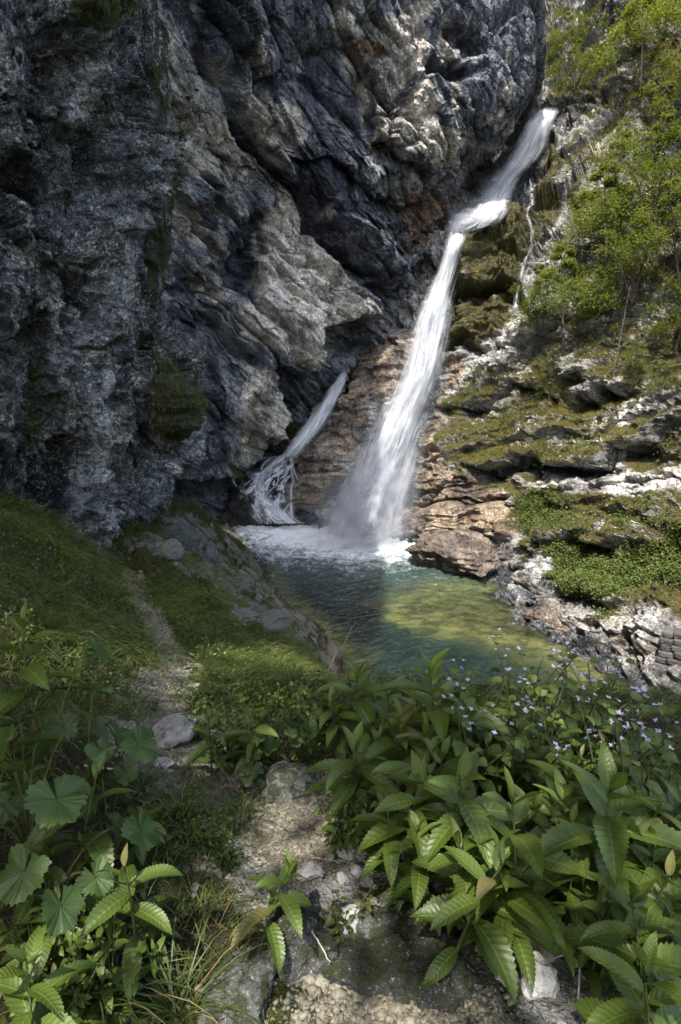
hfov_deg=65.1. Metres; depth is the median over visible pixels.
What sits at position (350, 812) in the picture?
leafy herb
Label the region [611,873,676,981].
broad leaved plant
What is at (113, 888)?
broad leaved plant
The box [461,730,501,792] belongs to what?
broad leaved plant
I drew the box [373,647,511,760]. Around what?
broad leaved plant
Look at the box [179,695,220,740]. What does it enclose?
leafy herb
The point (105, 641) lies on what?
leafy herb
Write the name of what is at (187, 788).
grass tuft
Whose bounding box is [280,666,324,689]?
leafy herb
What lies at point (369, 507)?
waterfall
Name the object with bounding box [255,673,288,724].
leafy herb
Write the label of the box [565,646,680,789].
lilac flowering plant
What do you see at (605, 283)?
leafy tree
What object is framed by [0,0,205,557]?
cliff
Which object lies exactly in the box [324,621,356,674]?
bare twig
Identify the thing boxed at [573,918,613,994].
leafy herb
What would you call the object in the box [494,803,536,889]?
broad leaved plant
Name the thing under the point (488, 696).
leafy herb
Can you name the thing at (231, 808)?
grass tuft
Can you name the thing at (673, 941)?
leafy herb
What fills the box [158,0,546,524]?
cliff back
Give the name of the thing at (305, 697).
leafy herb
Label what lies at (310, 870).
stone
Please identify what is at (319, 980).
rubble
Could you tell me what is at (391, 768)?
broad leaved plant
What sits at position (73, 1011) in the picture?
leafy herb
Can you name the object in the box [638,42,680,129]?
leafy tree
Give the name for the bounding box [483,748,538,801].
broad leaved plant
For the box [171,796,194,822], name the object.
leafy herb
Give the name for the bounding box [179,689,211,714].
leafy herb
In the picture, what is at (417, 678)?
leafy herb
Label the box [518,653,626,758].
lilac flowering plant
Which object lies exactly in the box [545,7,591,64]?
leafy tree
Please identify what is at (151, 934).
broad leaved plant
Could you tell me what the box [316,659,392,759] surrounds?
broad leaved plant
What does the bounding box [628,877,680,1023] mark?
broad leaved plant
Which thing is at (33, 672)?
broad leaved plant
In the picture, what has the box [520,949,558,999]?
stone
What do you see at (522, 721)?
lilac flowering plant
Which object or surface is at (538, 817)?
broad leaved plant
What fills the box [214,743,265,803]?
round leaved plant
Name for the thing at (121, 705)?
leafy herb
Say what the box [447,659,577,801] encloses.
lilac flowering plant
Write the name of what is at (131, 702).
leafy herb
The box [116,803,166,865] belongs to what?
broad leaved plant
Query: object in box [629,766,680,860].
broad leaved plant
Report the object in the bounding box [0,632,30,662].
leafy herb
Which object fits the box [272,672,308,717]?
leafy herb
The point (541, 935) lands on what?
broad leaved plant
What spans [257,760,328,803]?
embedded rock
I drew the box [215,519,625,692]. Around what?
pool
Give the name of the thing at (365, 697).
leafy herb
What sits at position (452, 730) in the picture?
broad leaved plant
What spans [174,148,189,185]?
hanging shrub
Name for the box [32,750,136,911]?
broad leaved plant
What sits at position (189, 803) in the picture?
leafy herb
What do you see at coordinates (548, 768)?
broad leaved plant
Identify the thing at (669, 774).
broad leaved plant
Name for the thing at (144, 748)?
round leaved plant
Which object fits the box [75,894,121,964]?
broad leaved plant
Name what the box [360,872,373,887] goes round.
stone
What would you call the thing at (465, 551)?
boulder
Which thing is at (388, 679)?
leafy herb
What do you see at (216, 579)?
bank rock
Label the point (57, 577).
leafy herb
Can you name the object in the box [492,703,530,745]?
broad leaved plant
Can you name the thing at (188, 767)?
twig
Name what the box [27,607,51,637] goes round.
leafy herb
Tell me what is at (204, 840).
leafy herb
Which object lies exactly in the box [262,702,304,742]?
leafy herb
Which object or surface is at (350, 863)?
stone
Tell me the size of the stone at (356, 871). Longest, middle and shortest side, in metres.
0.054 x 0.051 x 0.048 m
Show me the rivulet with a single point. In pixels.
(526, 257)
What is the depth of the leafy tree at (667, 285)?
21.66 m
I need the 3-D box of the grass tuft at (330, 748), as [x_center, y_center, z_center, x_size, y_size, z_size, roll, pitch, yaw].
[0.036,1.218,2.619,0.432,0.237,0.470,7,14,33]
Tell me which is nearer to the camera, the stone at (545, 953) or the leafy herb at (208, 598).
the stone at (545, 953)
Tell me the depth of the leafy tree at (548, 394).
25.14 m
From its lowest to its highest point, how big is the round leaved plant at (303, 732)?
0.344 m
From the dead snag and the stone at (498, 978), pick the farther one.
the dead snag
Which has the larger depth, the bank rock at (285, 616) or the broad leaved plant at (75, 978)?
the bank rock at (285, 616)
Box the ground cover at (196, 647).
[0,492,680,725]
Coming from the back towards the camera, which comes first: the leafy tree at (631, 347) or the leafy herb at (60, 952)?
the leafy tree at (631, 347)
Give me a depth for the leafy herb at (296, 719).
3.23 m
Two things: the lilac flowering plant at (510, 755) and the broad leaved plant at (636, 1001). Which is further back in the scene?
the lilac flowering plant at (510, 755)
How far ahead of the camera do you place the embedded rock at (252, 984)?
1.49 m
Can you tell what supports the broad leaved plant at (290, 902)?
on the ground at (562, 1009)
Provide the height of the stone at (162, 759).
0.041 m
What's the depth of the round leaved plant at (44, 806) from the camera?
1.60 m
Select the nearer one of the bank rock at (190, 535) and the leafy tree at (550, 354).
the bank rock at (190, 535)
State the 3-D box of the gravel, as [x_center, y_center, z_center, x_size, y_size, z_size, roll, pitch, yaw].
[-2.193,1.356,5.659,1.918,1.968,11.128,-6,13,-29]
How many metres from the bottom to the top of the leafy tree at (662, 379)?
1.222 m
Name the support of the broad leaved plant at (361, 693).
on the ground at (562, 1009)
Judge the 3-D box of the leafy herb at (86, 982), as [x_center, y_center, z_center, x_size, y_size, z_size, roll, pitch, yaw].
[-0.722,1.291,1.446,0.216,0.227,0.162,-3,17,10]
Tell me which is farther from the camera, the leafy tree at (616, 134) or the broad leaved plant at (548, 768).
the leafy tree at (616, 134)
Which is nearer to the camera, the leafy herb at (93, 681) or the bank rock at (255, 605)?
the leafy herb at (93, 681)
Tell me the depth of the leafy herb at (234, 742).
2.75 m
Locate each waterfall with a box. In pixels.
[335,214,468,533]
[465,110,555,229]
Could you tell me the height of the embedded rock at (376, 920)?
0.117 m
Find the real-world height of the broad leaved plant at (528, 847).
0.610 m
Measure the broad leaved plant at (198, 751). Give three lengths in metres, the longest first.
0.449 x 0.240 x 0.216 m
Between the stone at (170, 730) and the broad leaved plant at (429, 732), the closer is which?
the broad leaved plant at (429, 732)
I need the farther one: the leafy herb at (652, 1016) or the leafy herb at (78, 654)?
the leafy herb at (78, 654)
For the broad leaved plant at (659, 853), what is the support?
on the ground at (562, 1009)
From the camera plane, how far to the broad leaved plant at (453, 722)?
2.25 m
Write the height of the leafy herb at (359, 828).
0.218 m
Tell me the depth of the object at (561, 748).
2.15 m
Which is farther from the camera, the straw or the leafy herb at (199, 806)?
the leafy herb at (199, 806)
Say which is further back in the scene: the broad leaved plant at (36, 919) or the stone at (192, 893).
the stone at (192, 893)
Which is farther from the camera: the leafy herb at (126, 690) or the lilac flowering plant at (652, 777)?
the leafy herb at (126, 690)
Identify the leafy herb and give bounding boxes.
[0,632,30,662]
[0,881,87,973]
[0,898,61,961]
[0,901,60,996]
[0,923,64,997]
[0,926,122,1023]
[0,942,82,1023]
[1,601,37,641]
[2,626,33,647]
[5,930,96,1023]
[6,979,100,1023]
[22,938,105,1016]
[23,896,128,994]
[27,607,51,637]
[27,627,50,661]
[46,655,88,692]
[48,568,63,585]
[57,574,74,594]
[57,915,146,1023]
[60,656,85,678]
[62,641,89,678]
[64,639,88,666]
[70,630,92,651]
[71,650,109,692]
[75,661,101,697]
[82,861,156,942]
[82,899,132,937]
[98,630,113,651]
[108,668,135,697]
[112,651,140,678]
[113,695,131,713]
[115,698,133,720]
[121,692,137,710]
[143,689,161,711]
[145,581,160,598]
[160,829,183,859]
[161,790,196,821]
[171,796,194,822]
[177,810,201,841]
[179,664,215,704]
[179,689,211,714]
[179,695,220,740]
[180,782,210,819]
[187,817,219,858]
[195,799,222,831]
[196,724,243,773]
[198,718,245,760]
[200,831,236,873]
[201,703,261,758]
[201,811,227,847]
[203,586,214,605]
[205,825,229,864]
[208,821,231,852]
[214,791,249,840]
[216,698,253,744]
[219,831,252,869]
[220,710,265,757]
[221,703,253,739]
[227,705,261,750]
[229,686,288,764]
[231,700,284,765]
[235,670,266,709]
[254,711,289,734]
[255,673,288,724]
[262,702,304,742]
[272,661,306,700]
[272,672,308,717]
[273,660,299,690]
[273,704,330,765]
[276,671,323,710]
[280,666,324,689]
[280,677,308,709]
[282,686,328,725]
[283,693,313,727]
[284,660,313,682]
[286,660,329,690]
[287,668,325,695]
[287,683,332,743]
[289,691,336,736]
[290,671,331,712]
[296,684,325,711]
[306,689,339,726]
[315,702,345,742]
[315,787,371,858]
[325,886,372,942]
[326,790,379,849]
[329,798,370,847]
[342,801,385,873]
[344,801,378,854]
[349,665,383,700]
[351,824,400,853]
[354,793,375,815]
[374,667,404,684]
[380,659,401,699]
[393,673,424,701]
[402,667,428,683]
[409,670,436,697]
[424,679,440,703]
[439,841,493,918]
[467,682,514,716]
[477,698,507,709]
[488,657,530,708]
[489,888,512,918]
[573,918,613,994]
[650,1009,654,1023]
[660,936,678,944]
[668,935,680,976]
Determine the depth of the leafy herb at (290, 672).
3.80 m
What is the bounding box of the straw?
[577,952,580,999]
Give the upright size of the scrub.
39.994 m
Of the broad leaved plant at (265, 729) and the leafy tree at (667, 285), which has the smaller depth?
the broad leaved plant at (265, 729)
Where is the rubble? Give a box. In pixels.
[13,570,590,1023]
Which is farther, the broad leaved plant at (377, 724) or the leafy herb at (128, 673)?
the leafy herb at (128, 673)
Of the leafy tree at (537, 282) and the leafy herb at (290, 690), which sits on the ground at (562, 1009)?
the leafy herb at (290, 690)
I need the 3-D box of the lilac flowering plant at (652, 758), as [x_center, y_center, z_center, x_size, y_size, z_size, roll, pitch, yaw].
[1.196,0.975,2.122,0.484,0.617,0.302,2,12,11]
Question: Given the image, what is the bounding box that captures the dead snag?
[610,288,634,376]
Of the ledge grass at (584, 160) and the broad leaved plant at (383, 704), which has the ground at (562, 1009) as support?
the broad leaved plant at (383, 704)
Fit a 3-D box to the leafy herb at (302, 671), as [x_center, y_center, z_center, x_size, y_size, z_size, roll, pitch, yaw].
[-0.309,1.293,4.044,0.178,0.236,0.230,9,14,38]
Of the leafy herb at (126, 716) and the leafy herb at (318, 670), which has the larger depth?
the leafy herb at (318, 670)
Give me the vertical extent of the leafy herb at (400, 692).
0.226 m
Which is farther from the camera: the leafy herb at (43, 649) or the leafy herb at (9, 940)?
the leafy herb at (43, 649)
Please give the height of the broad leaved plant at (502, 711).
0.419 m
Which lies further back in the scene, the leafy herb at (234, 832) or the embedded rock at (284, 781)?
the embedded rock at (284, 781)
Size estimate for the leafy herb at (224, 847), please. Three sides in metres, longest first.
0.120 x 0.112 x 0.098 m
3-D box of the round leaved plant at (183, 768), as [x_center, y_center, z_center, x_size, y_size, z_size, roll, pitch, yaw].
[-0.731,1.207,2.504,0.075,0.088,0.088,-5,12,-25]
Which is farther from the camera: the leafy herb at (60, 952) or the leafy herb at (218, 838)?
the leafy herb at (218, 838)
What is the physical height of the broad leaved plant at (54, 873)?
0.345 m
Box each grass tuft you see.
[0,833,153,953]
[1,857,217,1023]
[80,864,300,1023]
[98,752,189,812]
[140,765,222,823]
[194,779,294,848]
[258,737,293,765]
[285,736,325,761]
[301,735,353,776]
[478,832,596,966]
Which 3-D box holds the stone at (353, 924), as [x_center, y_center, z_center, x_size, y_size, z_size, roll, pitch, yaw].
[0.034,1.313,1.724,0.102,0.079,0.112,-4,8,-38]
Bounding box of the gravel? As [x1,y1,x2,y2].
[43,555,602,1023]
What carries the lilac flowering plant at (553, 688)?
on the ground at (562, 1009)
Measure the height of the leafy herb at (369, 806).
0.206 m
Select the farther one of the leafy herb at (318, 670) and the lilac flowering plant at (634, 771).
the leafy herb at (318, 670)
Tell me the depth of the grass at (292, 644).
6.42 m
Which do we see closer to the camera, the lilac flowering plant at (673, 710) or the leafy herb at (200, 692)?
the lilac flowering plant at (673, 710)
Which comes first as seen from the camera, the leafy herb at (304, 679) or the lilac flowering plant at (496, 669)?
the lilac flowering plant at (496, 669)
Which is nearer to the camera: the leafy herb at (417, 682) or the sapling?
the leafy herb at (417, 682)
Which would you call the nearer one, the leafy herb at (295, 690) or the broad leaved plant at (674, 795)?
the broad leaved plant at (674, 795)
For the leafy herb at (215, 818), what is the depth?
2.10 m
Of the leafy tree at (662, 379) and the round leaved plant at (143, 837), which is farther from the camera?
the leafy tree at (662, 379)
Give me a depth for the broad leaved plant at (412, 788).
1.91 m
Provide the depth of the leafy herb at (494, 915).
1.69 m
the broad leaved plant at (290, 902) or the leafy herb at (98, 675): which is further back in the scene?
the leafy herb at (98, 675)
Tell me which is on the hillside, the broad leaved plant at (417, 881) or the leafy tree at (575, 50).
the leafy tree at (575, 50)
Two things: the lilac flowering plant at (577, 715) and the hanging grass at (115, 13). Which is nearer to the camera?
the lilac flowering plant at (577, 715)
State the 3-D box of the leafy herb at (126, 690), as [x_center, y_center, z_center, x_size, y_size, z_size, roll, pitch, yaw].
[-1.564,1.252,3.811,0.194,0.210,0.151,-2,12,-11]
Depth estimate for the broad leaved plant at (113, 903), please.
1.47 m
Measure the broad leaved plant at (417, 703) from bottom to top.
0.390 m
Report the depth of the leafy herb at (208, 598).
8.65 m
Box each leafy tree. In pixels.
[505,244,624,355]
[509,264,571,331]
[532,371,576,400]
[536,349,584,375]
[540,161,678,280]
[544,8,619,93]
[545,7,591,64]
[577,268,622,322]
[586,207,677,303]
[588,0,680,93]
[589,109,680,236]
[595,115,664,163]
[612,338,650,371]
[628,175,680,281]
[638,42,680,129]
[639,274,680,351]
[639,361,680,393]
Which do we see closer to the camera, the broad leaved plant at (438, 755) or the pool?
the broad leaved plant at (438, 755)
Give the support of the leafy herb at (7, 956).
on the ground at (562, 1009)
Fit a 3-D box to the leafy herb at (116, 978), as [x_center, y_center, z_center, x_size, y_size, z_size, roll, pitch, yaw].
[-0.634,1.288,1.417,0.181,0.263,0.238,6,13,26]
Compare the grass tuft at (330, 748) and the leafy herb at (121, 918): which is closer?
the leafy herb at (121, 918)
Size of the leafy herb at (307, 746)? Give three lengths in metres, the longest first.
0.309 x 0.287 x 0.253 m
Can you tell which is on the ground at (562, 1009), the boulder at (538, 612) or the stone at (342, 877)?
the stone at (342, 877)
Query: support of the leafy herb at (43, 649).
on the ground at (562, 1009)
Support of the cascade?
on the cascade rock at (238, 510)
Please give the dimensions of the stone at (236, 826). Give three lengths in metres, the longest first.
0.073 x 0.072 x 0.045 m
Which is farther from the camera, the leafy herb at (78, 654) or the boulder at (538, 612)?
the boulder at (538, 612)
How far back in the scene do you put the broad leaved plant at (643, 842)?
1.68 m
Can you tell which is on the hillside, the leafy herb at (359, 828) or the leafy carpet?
the leafy carpet
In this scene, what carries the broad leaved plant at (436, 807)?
on the ground at (562, 1009)
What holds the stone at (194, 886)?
on the ground at (562, 1009)
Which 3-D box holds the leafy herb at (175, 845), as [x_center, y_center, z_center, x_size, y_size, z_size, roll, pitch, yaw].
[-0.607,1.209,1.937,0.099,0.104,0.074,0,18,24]
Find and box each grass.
[0,487,680,730]
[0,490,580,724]
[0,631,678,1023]
[51,0,211,451]
[428,0,680,626]
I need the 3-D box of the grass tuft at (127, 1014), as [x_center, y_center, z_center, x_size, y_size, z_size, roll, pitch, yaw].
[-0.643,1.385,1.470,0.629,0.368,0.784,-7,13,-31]
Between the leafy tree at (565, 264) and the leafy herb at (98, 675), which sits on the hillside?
the leafy tree at (565, 264)
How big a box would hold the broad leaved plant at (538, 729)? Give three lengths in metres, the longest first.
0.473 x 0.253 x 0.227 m
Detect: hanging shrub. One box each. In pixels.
[170,89,203,141]
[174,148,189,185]
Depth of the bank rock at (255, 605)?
11.32 m
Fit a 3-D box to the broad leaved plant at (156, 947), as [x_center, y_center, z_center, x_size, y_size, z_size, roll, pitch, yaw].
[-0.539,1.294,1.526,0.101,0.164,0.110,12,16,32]
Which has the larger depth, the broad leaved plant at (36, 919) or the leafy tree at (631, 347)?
the leafy tree at (631, 347)
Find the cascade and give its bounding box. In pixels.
[232,374,345,523]
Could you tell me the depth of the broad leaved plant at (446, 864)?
1.55 m
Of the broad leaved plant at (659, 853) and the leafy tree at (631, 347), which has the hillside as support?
the leafy tree at (631, 347)
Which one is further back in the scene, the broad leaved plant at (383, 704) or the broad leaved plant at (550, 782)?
the broad leaved plant at (383, 704)
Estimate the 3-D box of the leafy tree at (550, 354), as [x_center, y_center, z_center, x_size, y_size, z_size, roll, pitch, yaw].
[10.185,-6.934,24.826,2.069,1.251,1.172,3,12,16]
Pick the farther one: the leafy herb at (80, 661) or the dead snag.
the dead snag
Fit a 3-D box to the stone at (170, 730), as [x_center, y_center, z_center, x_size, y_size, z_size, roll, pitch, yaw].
[-0.922,1.221,2.916,0.264,0.145,0.279,-2,14,18]
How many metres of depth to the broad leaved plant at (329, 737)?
2.57 m
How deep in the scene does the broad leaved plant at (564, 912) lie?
1.56 m
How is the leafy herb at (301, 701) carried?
on the ground at (562, 1009)
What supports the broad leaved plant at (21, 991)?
on the ground at (562, 1009)
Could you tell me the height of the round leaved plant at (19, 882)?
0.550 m
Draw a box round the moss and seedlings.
[0,657,680,1021]
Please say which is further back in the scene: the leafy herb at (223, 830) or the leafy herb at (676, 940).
the leafy herb at (223, 830)
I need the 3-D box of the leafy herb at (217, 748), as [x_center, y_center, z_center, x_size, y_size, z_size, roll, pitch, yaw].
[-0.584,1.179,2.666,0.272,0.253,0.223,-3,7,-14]
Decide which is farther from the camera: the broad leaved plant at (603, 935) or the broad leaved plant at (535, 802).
the broad leaved plant at (535, 802)
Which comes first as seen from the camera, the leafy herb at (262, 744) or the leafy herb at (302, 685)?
the leafy herb at (262, 744)
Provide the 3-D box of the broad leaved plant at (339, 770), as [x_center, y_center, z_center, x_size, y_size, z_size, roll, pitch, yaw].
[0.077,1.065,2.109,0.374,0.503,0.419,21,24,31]
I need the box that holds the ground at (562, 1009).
[0,497,680,1023]
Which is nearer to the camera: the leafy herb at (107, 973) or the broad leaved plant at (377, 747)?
the leafy herb at (107, 973)
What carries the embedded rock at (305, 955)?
on the ground at (562, 1009)
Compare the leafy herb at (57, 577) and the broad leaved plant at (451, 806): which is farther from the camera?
the leafy herb at (57, 577)
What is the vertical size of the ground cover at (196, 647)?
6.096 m
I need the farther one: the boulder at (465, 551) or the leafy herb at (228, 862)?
the boulder at (465, 551)
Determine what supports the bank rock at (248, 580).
on the ground at (562, 1009)
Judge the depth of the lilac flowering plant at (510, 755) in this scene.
2.00 m
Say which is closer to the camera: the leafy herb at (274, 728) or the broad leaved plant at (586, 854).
the broad leaved plant at (586, 854)
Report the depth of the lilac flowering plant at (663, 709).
2.18 m
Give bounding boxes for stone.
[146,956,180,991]
[152,713,197,748]
[153,757,173,769]
[190,890,195,897]
[191,882,199,890]
[224,817,239,829]
[296,861,324,881]
[311,896,320,911]
[335,904,359,934]
[336,842,356,859]
[336,871,349,883]
[347,860,355,868]
[351,864,362,877]
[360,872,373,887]
[494,973,516,986]
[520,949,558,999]
[529,941,562,962]
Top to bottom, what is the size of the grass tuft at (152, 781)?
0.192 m
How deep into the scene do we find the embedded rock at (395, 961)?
1.55 m
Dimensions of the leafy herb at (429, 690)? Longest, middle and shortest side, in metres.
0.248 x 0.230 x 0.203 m
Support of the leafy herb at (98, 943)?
on the ground at (562, 1009)
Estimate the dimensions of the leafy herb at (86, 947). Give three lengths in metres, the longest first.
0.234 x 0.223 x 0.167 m
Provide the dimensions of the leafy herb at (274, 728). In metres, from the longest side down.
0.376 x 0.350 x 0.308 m
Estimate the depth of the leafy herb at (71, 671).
3.39 m
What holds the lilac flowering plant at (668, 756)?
on the ground at (562, 1009)
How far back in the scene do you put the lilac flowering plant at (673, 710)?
2.22 m
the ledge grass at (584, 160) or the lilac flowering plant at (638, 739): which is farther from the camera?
the ledge grass at (584, 160)
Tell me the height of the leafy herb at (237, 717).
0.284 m
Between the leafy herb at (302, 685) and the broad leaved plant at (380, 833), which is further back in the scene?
the leafy herb at (302, 685)
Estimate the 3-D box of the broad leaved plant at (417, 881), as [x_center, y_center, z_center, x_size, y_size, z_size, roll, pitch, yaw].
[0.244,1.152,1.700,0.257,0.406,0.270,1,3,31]
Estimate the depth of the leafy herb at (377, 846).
1.93 m
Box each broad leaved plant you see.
[0,600,86,754]
[0,925,99,1023]
[12,827,81,933]
[14,887,93,982]
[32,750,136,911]
[51,962,81,1009]
[66,832,121,915]
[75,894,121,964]
[78,949,138,1016]
[79,843,182,1001]
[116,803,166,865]
[135,906,180,954]
[137,935,170,981]
[185,705,235,775]
[223,706,287,781]
[227,848,311,974]
[299,720,399,828]
[308,685,363,759]
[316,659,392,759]
[349,723,401,807]
[349,786,439,897]
[350,697,435,805]
[353,749,463,913]
[354,673,392,721]
[363,681,417,751]
[368,712,396,739]
[371,733,470,863]
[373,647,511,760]
[375,809,453,936]
[387,710,469,788]
[388,746,524,886]
[394,696,438,748]
[396,736,479,833]
[401,758,439,803]
[403,703,482,775]
[410,836,530,1003]
[411,816,532,973]
[415,795,468,883]
[416,676,484,740]
[419,790,463,888]
[444,766,579,991]
[446,824,566,978]
[448,706,483,754]
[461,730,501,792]
[463,684,496,769]
[473,704,511,776]
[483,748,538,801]
[488,689,543,775]
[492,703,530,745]
[494,784,567,848]
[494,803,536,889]
[511,773,593,893]
[515,739,560,790]
[518,693,564,755]
[522,740,680,922]
[525,747,594,821]
[530,795,569,896]
[530,802,596,901]
[531,766,595,896]
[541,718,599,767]
[544,847,598,926]
[549,750,597,817]
[549,887,636,1000]
[553,870,643,956]
[561,743,595,779]
[563,871,680,1023]
[570,761,645,868]
[573,931,680,1023]
[575,729,612,772]
[589,850,680,981]
[592,740,645,781]
[593,811,676,857]
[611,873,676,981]
[627,810,680,939]
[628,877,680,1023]
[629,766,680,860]
[632,789,680,873]
[641,806,680,910]
[645,761,680,820]
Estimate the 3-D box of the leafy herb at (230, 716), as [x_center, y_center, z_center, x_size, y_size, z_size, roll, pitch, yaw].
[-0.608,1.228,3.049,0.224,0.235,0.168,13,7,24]
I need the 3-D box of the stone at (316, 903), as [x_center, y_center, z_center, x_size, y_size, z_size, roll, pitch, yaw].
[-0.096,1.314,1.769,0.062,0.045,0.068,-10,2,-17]
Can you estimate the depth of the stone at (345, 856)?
1.99 m
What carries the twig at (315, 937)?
on the embedded rock at (305, 955)
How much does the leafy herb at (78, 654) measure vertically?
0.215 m
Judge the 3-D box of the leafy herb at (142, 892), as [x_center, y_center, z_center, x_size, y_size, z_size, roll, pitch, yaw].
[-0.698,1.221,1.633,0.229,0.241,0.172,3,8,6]
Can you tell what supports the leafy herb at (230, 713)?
on the ground at (562, 1009)
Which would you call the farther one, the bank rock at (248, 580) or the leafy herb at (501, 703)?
the bank rock at (248, 580)
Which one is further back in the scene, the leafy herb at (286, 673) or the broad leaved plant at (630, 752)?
the leafy herb at (286, 673)
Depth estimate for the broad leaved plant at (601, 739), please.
2.07 m
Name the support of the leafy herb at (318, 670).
on the ground at (562, 1009)
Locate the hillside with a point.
(501, 252)
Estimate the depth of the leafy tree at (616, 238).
23.10 m
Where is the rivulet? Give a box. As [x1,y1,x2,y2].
[515,182,532,306]
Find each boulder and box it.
[405,528,502,577]
[523,604,570,632]
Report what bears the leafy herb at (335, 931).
on the ground at (562, 1009)
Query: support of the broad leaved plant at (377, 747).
on the ground at (562, 1009)
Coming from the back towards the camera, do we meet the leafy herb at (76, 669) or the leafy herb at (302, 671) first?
the leafy herb at (302, 671)
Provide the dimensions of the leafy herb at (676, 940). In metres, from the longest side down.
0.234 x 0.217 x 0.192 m
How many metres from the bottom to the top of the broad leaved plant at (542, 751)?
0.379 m
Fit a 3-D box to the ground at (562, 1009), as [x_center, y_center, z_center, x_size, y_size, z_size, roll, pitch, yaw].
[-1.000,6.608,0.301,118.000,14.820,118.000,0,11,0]
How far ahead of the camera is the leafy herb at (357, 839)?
2.00 m
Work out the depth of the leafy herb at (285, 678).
3.93 m
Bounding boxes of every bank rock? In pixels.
[144,538,184,560]
[164,522,201,548]
[203,544,219,565]
[213,578,227,591]
[227,608,259,626]
[228,573,256,596]
[238,598,262,612]
[254,608,294,632]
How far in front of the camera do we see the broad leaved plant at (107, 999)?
1.43 m
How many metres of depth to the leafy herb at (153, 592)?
9.44 m
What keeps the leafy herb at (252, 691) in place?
on the ground at (562, 1009)
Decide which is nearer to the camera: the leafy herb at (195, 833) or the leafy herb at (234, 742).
the leafy herb at (195, 833)
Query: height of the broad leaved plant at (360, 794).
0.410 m
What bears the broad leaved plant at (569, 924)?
on the ground at (562, 1009)
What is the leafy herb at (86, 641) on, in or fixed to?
on the ground at (562, 1009)
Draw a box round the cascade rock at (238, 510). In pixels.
[220,464,309,533]
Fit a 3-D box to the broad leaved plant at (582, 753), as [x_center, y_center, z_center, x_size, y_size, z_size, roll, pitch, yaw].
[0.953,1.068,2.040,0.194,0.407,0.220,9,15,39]
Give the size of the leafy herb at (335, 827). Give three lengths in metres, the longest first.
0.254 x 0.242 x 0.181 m
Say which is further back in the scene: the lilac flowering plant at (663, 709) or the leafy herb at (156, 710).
the leafy herb at (156, 710)
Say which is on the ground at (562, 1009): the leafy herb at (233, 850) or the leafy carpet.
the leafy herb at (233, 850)
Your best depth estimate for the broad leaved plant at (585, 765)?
1.97 m
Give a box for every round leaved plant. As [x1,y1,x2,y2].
[0,637,114,779]
[0,684,159,824]
[0,703,114,863]
[0,761,126,937]
[26,766,175,862]
[66,734,138,816]
[176,762,193,774]
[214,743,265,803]
[243,703,318,778]
[262,703,328,762]
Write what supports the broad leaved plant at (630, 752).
on the ground at (562, 1009)
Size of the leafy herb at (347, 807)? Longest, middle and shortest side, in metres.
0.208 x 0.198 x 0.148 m
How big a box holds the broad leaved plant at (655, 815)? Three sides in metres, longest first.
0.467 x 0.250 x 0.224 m
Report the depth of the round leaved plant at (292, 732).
2.46 m
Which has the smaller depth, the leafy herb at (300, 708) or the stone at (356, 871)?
the stone at (356, 871)
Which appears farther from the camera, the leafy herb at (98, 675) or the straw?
the leafy herb at (98, 675)
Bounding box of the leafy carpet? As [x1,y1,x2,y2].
[511,486,680,600]
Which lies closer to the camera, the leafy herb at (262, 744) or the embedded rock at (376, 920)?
the embedded rock at (376, 920)
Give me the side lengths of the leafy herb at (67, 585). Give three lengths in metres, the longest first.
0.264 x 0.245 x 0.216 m
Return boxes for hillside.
[283,0,680,699]
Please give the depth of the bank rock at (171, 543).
11.07 m
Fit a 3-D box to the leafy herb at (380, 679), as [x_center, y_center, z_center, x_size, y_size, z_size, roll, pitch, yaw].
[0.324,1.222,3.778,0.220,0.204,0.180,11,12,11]
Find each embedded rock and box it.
[197,940,276,1023]
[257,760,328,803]
[265,897,339,981]
[321,901,480,1013]
[330,904,398,938]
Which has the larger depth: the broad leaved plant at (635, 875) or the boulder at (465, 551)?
the boulder at (465, 551)
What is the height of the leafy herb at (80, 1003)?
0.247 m
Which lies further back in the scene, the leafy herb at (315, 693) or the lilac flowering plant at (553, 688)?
the leafy herb at (315, 693)
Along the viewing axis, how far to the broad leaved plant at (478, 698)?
2.34 m
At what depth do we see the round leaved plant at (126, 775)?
1.97 m
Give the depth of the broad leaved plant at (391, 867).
1.75 m
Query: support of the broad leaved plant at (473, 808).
on the ground at (562, 1009)
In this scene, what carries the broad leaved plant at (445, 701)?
on the ground at (562, 1009)
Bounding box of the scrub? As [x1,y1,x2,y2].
[439,1,680,620]
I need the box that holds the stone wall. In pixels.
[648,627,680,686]
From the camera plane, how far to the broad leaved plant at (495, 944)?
1.43 m
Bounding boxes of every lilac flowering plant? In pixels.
[436,646,525,797]
[437,668,542,800]
[442,671,571,795]
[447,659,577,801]
[479,685,623,822]
[489,628,579,751]
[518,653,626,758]
[535,631,642,755]
[546,652,674,788]
[552,656,679,771]
[553,641,672,756]
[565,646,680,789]
[566,676,680,801]
[581,674,680,793]
[598,699,680,843]
[626,691,680,870]
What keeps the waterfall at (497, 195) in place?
attached to the cliff back at (307, 218)
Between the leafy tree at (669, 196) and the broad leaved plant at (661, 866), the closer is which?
the broad leaved plant at (661, 866)
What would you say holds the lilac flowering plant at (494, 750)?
on the ground at (562, 1009)
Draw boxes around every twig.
[170,765,217,768]
[311,930,330,962]
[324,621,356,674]
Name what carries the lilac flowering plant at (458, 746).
on the ground at (562, 1009)

